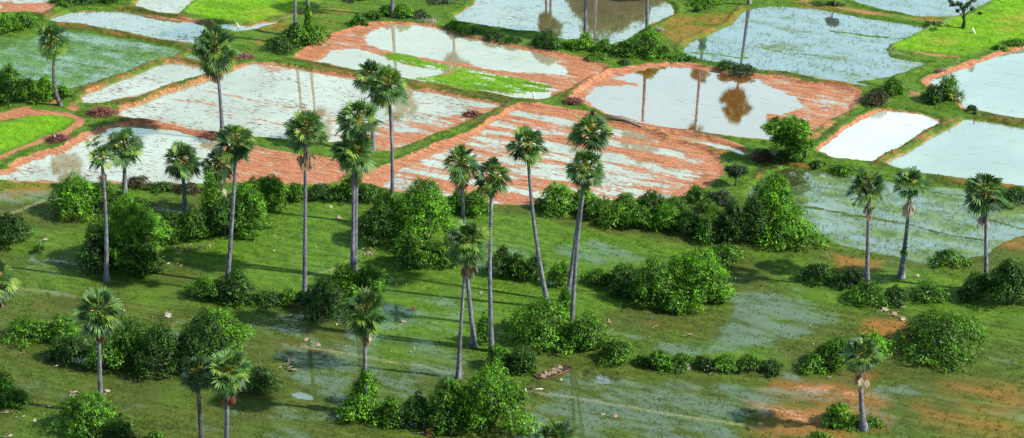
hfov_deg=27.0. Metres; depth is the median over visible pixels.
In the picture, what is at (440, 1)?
shrub
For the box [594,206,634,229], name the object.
shrub
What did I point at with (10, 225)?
shrub
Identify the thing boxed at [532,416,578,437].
palm tree
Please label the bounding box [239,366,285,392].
shrub
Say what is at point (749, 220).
shrub
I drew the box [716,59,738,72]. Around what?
shrub
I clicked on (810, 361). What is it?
shrub
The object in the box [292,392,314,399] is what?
water
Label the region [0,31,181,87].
water
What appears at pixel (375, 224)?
shrub
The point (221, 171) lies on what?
palm tree
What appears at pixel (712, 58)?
marsh grass
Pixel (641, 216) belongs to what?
shrub
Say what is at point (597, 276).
shrub
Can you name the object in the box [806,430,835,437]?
shrub
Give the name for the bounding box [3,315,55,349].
shrub
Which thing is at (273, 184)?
shrub
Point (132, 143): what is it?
palm tree
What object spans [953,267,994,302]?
shrub
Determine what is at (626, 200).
shrub
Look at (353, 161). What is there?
palm tree
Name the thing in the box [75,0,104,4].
shrub
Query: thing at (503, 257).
shrub
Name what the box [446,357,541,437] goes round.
shrub
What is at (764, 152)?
shrub
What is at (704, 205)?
shrub
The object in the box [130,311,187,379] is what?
shrub
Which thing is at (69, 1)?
shrub
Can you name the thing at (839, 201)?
water
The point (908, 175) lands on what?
palm tree
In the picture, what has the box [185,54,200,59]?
water
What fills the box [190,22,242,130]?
palm tree
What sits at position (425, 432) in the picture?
fallen frond
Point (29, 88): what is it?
shrub
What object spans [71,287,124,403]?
palm tree
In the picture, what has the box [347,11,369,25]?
shrub
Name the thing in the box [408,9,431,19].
shrub
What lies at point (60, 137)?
brush pile
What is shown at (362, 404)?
shrub
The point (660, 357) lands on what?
shrub
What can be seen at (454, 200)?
shrub
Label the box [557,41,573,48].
shrub
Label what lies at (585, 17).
palm tree
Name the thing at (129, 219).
shrub
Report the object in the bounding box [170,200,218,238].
shrub
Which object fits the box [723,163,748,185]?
tree
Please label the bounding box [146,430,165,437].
shrub
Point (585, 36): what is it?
shrub
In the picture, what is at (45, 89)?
shrub
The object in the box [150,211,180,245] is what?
shrub
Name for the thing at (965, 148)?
water
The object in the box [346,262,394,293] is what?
shrub
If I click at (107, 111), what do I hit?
brush pile
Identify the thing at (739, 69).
shrub
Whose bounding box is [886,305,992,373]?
shrub
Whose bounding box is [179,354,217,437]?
palm tree
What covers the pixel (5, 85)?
shrub
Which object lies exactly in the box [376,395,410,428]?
shrub
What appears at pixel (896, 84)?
shrub
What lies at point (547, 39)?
shrub
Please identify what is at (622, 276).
shrub
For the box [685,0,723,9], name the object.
shrub
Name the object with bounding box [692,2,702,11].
shrub
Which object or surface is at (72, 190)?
shrub
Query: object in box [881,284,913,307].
shrub
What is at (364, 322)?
palm tree
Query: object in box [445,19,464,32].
shrub
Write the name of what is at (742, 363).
shrub
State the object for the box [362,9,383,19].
shrub
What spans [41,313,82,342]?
shrub
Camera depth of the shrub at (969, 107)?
258.81 m
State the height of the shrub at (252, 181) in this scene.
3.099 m
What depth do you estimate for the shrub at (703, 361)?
204.72 m
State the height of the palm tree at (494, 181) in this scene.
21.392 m
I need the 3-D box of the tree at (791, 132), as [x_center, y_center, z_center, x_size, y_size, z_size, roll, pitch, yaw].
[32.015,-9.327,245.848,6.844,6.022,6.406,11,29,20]
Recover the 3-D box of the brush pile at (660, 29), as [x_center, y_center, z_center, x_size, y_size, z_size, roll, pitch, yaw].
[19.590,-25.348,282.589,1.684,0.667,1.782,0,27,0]
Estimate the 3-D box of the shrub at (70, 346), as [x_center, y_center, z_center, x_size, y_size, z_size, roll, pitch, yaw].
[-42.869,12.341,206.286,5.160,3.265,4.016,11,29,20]
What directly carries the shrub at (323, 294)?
on the ground at (792, 320)
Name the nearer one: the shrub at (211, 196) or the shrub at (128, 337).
the shrub at (128, 337)
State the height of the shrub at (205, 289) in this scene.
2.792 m
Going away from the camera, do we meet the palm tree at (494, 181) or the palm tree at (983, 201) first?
the palm tree at (494, 181)
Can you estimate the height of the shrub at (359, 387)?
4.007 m
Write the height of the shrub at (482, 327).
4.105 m
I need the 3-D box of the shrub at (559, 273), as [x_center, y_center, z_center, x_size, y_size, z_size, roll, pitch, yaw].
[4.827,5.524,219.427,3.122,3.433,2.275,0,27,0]
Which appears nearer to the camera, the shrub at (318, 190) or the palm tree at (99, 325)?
the palm tree at (99, 325)
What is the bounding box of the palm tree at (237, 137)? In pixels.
[213,123,257,276]
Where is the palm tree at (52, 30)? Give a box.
[36,21,70,106]
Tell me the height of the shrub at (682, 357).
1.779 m
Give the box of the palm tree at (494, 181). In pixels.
[473,156,512,350]
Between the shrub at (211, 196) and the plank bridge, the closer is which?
the shrub at (211, 196)
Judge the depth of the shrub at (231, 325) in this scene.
205.81 m
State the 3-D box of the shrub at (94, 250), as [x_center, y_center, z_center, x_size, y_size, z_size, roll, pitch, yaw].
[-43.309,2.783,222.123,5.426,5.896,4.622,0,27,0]
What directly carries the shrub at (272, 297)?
on the ground at (792, 320)
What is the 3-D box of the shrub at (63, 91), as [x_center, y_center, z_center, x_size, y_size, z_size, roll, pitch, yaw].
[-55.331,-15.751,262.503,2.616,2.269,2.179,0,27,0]
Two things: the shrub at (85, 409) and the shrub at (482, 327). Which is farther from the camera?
the shrub at (482, 327)
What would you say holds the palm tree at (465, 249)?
on the ground at (792, 320)
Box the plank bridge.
[934,67,947,72]
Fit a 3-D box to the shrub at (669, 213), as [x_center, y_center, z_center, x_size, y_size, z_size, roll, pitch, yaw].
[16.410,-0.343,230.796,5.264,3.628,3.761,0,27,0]
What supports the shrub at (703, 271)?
on the ground at (792, 320)
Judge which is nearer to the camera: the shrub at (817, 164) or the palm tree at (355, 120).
the palm tree at (355, 120)
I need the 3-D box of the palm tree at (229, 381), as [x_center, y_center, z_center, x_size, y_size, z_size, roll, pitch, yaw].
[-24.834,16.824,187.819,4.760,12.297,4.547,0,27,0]
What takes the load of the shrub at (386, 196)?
on the ground at (792, 320)
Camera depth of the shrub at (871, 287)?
216.06 m
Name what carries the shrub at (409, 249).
on the ground at (792, 320)
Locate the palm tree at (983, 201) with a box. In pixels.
[963,172,1011,291]
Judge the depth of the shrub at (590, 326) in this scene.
207.39 m
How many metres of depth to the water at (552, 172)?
246.34 m
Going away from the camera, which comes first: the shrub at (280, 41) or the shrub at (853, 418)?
the shrub at (853, 418)
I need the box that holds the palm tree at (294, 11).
[293,0,296,43]
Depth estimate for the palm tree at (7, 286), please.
197.86 m
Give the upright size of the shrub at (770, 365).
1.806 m
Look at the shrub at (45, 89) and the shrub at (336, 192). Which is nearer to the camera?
the shrub at (336, 192)
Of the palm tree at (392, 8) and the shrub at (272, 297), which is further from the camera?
the palm tree at (392, 8)
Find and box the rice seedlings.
[0,0,1023,151]
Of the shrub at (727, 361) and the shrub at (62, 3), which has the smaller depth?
the shrub at (727, 361)
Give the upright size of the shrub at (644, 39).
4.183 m
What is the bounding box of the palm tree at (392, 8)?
[389,0,394,17]
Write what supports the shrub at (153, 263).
on the ground at (792, 320)
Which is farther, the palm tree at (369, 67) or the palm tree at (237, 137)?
the palm tree at (369, 67)
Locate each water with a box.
[0,0,46,7]
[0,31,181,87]
[0,125,274,183]
[50,11,203,42]
[82,63,204,102]
[118,64,499,146]
[136,0,191,12]
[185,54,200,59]
[217,23,273,31]
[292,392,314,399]
[315,25,597,98]
[384,111,703,203]
[454,0,673,43]
[582,372,616,383]
[584,66,853,139]
[678,136,743,154]
[684,6,924,85]
[747,171,1023,263]
[767,168,810,186]
[819,111,939,160]
[855,0,990,16]
[887,120,1023,185]
[930,49,1023,117]
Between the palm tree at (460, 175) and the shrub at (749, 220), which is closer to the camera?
the palm tree at (460, 175)
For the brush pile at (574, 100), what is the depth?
260.95 m
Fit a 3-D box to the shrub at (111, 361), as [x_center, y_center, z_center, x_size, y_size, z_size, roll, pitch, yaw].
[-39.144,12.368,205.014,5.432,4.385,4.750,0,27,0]
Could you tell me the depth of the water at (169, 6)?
290.92 m
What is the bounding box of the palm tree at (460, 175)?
[442,142,479,348]
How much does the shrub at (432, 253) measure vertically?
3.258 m
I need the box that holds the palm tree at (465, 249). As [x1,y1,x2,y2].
[445,220,491,379]
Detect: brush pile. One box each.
[43,132,74,143]
[83,104,122,118]
[197,128,218,139]
[233,50,257,60]
[418,15,436,24]
[459,107,482,117]
[561,94,585,105]
[654,25,666,31]
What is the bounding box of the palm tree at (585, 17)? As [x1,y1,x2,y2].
[583,0,587,40]
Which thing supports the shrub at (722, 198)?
on the ground at (792, 320)
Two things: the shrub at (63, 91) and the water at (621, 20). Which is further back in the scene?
the water at (621, 20)
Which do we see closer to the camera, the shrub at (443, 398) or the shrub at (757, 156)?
the shrub at (443, 398)
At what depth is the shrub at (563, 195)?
233.94 m
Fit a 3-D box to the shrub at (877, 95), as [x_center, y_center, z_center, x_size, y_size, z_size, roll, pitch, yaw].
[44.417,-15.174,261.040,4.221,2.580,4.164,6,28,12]
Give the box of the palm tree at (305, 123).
[282,109,329,303]
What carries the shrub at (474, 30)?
on the ground at (792, 320)
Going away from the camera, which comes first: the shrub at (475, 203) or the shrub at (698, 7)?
the shrub at (475, 203)
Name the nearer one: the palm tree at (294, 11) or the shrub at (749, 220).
the shrub at (749, 220)
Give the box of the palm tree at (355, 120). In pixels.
[335,97,384,274]
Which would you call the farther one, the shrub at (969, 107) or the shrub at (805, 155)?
the shrub at (969, 107)
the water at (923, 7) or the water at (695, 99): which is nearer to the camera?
the water at (695, 99)
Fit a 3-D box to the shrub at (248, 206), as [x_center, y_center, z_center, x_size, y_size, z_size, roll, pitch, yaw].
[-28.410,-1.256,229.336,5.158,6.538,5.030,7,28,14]
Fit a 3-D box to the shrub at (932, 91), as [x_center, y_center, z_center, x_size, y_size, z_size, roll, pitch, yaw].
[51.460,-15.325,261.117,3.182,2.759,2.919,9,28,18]
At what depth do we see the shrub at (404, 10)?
286.08 m
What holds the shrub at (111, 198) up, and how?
on the ground at (792, 320)
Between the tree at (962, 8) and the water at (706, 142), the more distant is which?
the tree at (962, 8)
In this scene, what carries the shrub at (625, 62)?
on the ground at (792, 320)
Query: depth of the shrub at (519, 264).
220.40 m
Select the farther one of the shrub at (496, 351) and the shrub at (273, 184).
the shrub at (273, 184)
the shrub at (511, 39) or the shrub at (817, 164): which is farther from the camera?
the shrub at (511, 39)
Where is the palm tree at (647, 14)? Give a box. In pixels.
[645,0,648,30]
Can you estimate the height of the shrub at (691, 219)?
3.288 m
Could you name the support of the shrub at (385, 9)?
on the ground at (792, 320)
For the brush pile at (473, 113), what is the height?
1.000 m
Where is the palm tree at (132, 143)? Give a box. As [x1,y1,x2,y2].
[106,126,144,194]
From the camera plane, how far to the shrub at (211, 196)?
229.32 m
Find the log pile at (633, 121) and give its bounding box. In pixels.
[606,115,650,125]
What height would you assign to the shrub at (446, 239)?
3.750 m
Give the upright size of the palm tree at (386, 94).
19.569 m
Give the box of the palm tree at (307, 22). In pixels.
[303,0,312,31]
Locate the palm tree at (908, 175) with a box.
[891,166,933,279]
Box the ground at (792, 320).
[0,0,1023,437]
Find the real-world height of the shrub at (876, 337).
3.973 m
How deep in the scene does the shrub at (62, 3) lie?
289.91 m
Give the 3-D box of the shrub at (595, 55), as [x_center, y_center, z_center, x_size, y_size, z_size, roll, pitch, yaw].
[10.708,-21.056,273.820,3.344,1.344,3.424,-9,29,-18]
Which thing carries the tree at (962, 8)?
on the ground at (792, 320)
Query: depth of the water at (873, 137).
253.22 m
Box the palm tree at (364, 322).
[340,286,393,415]
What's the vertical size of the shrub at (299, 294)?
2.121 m
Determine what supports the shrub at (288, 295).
on the ground at (792, 320)
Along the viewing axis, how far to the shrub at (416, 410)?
195.41 m
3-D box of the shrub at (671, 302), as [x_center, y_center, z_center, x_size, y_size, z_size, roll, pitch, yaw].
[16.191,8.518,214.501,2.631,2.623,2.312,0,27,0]
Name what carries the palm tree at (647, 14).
on the ground at (792, 320)
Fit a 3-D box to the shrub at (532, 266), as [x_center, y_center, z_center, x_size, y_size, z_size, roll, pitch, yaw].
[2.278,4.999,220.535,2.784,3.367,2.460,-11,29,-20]
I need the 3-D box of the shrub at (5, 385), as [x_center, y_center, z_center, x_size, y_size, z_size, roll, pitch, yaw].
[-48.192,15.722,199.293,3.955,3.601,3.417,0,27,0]
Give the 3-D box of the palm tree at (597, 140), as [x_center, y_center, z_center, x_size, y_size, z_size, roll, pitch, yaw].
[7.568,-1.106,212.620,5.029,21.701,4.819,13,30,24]
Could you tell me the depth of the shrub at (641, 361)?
205.49 m
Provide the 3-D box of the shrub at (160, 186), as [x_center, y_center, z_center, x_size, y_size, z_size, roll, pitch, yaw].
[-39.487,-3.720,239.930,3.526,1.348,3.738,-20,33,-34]
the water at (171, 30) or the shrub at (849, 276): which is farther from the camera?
the water at (171, 30)
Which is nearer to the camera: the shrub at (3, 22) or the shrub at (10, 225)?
the shrub at (10, 225)
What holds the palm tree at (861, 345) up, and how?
on the ground at (792, 320)
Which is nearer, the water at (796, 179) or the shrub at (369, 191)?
the shrub at (369, 191)
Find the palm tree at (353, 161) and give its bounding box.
[329,133,377,269]
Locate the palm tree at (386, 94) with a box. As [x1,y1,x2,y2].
[365,63,408,227]
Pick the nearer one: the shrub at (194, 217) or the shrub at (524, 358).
the shrub at (524, 358)
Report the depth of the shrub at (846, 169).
243.74 m
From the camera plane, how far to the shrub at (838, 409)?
195.64 m
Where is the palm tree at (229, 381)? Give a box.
[200,348,253,437]
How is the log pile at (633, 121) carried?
on the ground at (792, 320)
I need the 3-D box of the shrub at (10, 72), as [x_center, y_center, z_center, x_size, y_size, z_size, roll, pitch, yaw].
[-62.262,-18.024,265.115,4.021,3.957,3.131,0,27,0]
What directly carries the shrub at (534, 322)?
on the ground at (792, 320)
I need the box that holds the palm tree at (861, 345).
[841,334,885,431]
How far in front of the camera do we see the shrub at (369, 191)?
236.96 m
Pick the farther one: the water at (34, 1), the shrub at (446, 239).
the water at (34, 1)
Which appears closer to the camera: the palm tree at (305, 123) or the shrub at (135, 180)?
the palm tree at (305, 123)
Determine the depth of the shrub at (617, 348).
205.60 m
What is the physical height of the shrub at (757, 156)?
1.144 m
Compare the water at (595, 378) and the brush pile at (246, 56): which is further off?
the brush pile at (246, 56)
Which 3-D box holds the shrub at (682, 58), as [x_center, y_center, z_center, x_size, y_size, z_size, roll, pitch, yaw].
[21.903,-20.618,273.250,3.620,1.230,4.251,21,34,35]
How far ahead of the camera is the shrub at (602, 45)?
275.10 m
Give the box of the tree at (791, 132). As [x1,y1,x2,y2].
[760,114,817,161]
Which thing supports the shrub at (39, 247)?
on the ground at (792, 320)
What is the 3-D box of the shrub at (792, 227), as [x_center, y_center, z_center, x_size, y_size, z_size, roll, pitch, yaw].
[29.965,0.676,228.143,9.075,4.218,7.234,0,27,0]
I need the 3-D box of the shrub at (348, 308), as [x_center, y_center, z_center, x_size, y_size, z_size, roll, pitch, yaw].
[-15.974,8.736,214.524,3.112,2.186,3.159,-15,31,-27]
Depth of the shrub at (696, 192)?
236.69 m
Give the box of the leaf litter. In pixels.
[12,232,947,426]
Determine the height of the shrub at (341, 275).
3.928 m
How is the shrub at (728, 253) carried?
on the ground at (792, 320)
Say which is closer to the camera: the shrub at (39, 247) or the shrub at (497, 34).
the shrub at (39, 247)
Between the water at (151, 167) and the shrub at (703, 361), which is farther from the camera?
the water at (151, 167)
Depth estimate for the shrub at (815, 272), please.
220.24 m
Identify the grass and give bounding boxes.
[0,0,1023,258]
[0,0,1023,437]
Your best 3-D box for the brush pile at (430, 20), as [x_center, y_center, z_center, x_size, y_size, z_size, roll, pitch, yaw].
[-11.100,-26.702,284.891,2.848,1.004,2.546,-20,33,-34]
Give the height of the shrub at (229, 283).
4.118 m
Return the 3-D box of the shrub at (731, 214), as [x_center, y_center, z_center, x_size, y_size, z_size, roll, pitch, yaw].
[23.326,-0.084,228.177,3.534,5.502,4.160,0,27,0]
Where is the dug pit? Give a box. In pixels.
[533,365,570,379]
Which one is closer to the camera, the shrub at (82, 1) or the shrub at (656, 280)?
the shrub at (656, 280)
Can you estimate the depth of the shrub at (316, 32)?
277.71 m
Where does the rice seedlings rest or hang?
on the ground at (792, 320)
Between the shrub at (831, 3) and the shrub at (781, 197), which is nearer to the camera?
the shrub at (781, 197)
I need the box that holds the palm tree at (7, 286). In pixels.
[0,259,22,307]
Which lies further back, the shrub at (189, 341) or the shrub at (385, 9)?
the shrub at (385, 9)
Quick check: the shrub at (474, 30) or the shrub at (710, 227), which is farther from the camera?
the shrub at (474, 30)
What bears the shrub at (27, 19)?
on the ground at (792, 320)
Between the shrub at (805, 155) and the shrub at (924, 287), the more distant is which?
the shrub at (805, 155)
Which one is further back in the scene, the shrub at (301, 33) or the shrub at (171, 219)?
the shrub at (301, 33)
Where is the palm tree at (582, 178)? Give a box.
[564,149,607,335]
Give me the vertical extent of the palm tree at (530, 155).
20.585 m
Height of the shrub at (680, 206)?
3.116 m
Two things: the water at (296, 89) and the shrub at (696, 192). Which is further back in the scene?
the water at (296, 89)
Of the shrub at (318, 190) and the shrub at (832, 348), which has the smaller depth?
the shrub at (832, 348)
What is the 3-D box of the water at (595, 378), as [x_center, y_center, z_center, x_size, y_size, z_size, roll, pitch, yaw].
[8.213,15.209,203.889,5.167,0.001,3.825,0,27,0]
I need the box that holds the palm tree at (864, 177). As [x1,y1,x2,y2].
[844,165,888,291]
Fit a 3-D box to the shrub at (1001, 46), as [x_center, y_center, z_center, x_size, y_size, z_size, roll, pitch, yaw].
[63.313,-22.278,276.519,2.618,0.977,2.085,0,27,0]
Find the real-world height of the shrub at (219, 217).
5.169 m
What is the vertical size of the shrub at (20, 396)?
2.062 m
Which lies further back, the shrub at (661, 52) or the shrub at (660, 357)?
the shrub at (661, 52)
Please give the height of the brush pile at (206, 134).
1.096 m
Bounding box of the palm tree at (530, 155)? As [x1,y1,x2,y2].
[505,124,549,302]
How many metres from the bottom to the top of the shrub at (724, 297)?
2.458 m
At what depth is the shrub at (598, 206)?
232.45 m
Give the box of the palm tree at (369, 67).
[351,58,383,150]
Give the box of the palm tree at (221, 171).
[198,147,237,202]
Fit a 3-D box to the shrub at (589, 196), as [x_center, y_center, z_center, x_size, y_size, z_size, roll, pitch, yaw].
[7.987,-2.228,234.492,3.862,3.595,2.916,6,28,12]
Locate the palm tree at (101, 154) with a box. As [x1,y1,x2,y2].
[85,135,120,281]
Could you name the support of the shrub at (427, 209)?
on the ground at (792, 320)
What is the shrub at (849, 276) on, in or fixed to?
on the ground at (792, 320)
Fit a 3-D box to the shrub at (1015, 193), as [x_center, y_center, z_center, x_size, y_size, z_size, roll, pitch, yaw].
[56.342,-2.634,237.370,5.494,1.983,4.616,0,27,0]
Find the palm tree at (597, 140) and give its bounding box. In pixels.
[565,110,615,298]
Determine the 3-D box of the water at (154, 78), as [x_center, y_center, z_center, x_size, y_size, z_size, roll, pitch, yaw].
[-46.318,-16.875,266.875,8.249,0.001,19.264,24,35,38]
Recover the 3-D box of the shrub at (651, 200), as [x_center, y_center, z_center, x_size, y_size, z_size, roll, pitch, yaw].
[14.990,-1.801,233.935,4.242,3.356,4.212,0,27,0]
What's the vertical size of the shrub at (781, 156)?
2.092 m
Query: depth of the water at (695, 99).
262.09 m
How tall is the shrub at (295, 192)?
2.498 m
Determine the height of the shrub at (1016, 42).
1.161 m
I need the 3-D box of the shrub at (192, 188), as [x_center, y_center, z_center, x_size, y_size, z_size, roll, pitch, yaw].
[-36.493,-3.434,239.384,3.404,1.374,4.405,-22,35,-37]
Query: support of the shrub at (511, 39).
on the ground at (792, 320)
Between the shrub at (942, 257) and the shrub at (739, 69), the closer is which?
the shrub at (942, 257)
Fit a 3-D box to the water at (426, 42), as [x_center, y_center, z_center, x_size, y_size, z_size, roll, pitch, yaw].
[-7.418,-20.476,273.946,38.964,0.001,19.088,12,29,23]
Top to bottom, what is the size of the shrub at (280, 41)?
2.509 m
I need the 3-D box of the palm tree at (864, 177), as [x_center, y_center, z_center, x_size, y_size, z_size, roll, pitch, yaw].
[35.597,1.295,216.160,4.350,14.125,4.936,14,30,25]
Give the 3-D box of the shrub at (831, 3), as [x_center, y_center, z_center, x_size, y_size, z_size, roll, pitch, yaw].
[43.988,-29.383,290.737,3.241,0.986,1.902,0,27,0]
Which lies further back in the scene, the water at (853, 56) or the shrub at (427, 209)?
the water at (853, 56)
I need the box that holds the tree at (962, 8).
[948,0,982,28]
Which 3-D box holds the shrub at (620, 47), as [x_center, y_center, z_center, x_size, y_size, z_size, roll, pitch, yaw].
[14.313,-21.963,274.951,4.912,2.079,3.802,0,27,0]
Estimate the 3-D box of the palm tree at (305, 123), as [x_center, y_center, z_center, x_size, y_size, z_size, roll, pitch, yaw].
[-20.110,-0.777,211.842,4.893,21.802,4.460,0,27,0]
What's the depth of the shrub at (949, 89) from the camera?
261.09 m
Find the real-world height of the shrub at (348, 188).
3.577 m
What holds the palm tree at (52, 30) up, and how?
on the ground at (792, 320)
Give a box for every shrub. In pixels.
[0,14,26,32]
[0,70,18,106]
[0,211,36,246]
[0,367,17,405]
[1,59,26,87]
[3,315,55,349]
[5,387,32,409]
[8,11,43,26]
[15,76,41,104]
[30,242,46,253]
[32,73,57,101]
[40,332,91,365]
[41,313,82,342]
[43,388,136,437]
[45,169,106,222]
[47,0,79,6]
[53,84,72,98]
[57,0,69,6]
[74,220,122,275]
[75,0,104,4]
[76,335,131,369]
[83,179,123,214]
[87,313,163,369]
[90,189,175,272]
[97,0,120,4]
[101,420,140,437]
[121,174,153,189]
[127,233,168,278]
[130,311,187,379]
[143,180,175,195]
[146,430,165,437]
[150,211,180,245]
[160,304,232,375]
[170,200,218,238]
[171,182,203,196]
[173,301,256,361]
[179,274,227,298]
[198,169,228,229]
[206,198,238,236]
[212,265,258,307]
[226,181,276,239]
[238,175,267,198]
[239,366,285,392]
[245,288,287,311]
[254,171,290,212]
[260,33,303,55]
[281,22,310,44]
[281,288,297,308]
[282,181,311,200]
[294,284,312,303]
[299,273,347,320]
[302,25,331,44]
[307,183,332,199]
[325,182,359,204]
[330,258,361,299]
[333,389,384,425]
[339,174,364,199]
[342,297,367,315]
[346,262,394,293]
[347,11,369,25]
[347,374,381,400]
[358,181,384,202]
[358,198,396,247]
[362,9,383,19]
[371,187,409,231]
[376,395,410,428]
[378,3,395,15]
[384,173,455,242]
[389,227,434,269]
[394,3,414,16]
[397,386,433,426]
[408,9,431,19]
[414,238,454,268]
[422,373,473,436]
[425,0,460,5]
[436,234,461,267]
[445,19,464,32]
[446,189,469,212]
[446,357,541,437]
[456,26,486,34]
[456,189,495,217]
[476,311,494,344]
[480,29,506,41]
[481,244,518,279]
[485,343,514,371]
[494,35,523,44]
[497,295,584,354]
[503,250,531,279]
[504,343,539,373]
[521,253,548,281]
[529,29,564,51]
[533,180,583,216]
[545,257,569,285]
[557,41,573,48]
[557,283,576,318]
[561,304,615,352]
[567,29,596,50]
[568,188,598,211]
[577,266,612,285]
[583,52,611,61]
[583,194,614,225]
[592,37,610,53]
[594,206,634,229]
[598,338,639,367]
[604,42,637,56]
[605,262,643,299]
[612,192,640,211]
[614,205,662,231]
[618,59,630,65]
[624,24,664,59]
[627,251,678,310]
[628,352,651,366]
[630,189,665,218]
[639,201,682,232]
[644,347,675,371]
[654,194,690,218]
[656,46,672,59]
[658,245,737,312]
[660,294,685,314]
[666,352,693,376]
[668,52,696,63]
[673,207,704,234]
[683,182,710,201]
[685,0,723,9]
[687,203,732,245]
[691,199,724,215]
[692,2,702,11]
[693,355,716,373]
[704,187,733,206]
[704,284,727,300]
[709,242,744,266]
[711,353,736,375]
[715,197,742,243]
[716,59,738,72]
[727,63,757,76]
[729,352,766,372]
[730,189,774,243]
[742,167,801,238]
[749,150,773,163]
[751,148,775,162]
[751,204,834,252]
[753,358,785,378]
[771,148,790,163]
[791,149,810,162]
[794,262,835,287]
[797,353,829,376]
[806,160,826,169]
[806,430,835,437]
[811,334,854,370]
[819,402,852,429]
[822,268,864,291]
[825,1,846,6]
[825,163,857,175]
[842,413,887,433]
[843,278,892,307]
[844,329,895,367]
[858,87,890,107]
[881,77,906,95]
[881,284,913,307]
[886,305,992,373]
[905,280,953,304]
[919,83,943,105]
[923,248,975,269]
[936,72,965,102]
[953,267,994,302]
[965,105,977,110]
[984,257,1023,309]
[990,43,1011,51]
[993,185,1023,209]
[999,38,1023,47]
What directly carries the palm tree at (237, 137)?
on the ground at (792, 320)
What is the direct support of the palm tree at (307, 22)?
on the ground at (792, 320)
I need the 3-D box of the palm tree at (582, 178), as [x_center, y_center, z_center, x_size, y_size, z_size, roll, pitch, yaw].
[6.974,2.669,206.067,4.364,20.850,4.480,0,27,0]
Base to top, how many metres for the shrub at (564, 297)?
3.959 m
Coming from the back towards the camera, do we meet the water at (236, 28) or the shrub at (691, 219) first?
the water at (236, 28)
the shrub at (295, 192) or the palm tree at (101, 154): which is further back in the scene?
the shrub at (295, 192)
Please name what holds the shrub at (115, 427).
on the ground at (792, 320)
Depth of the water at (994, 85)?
266.78 m
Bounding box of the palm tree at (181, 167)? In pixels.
[164,140,201,213]
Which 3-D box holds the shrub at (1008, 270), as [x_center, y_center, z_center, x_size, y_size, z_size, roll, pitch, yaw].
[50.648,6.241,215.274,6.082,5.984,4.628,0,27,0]
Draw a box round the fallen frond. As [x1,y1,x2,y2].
[413,427,434,436]
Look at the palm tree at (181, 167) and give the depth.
231.24 m
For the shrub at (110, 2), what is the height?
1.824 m

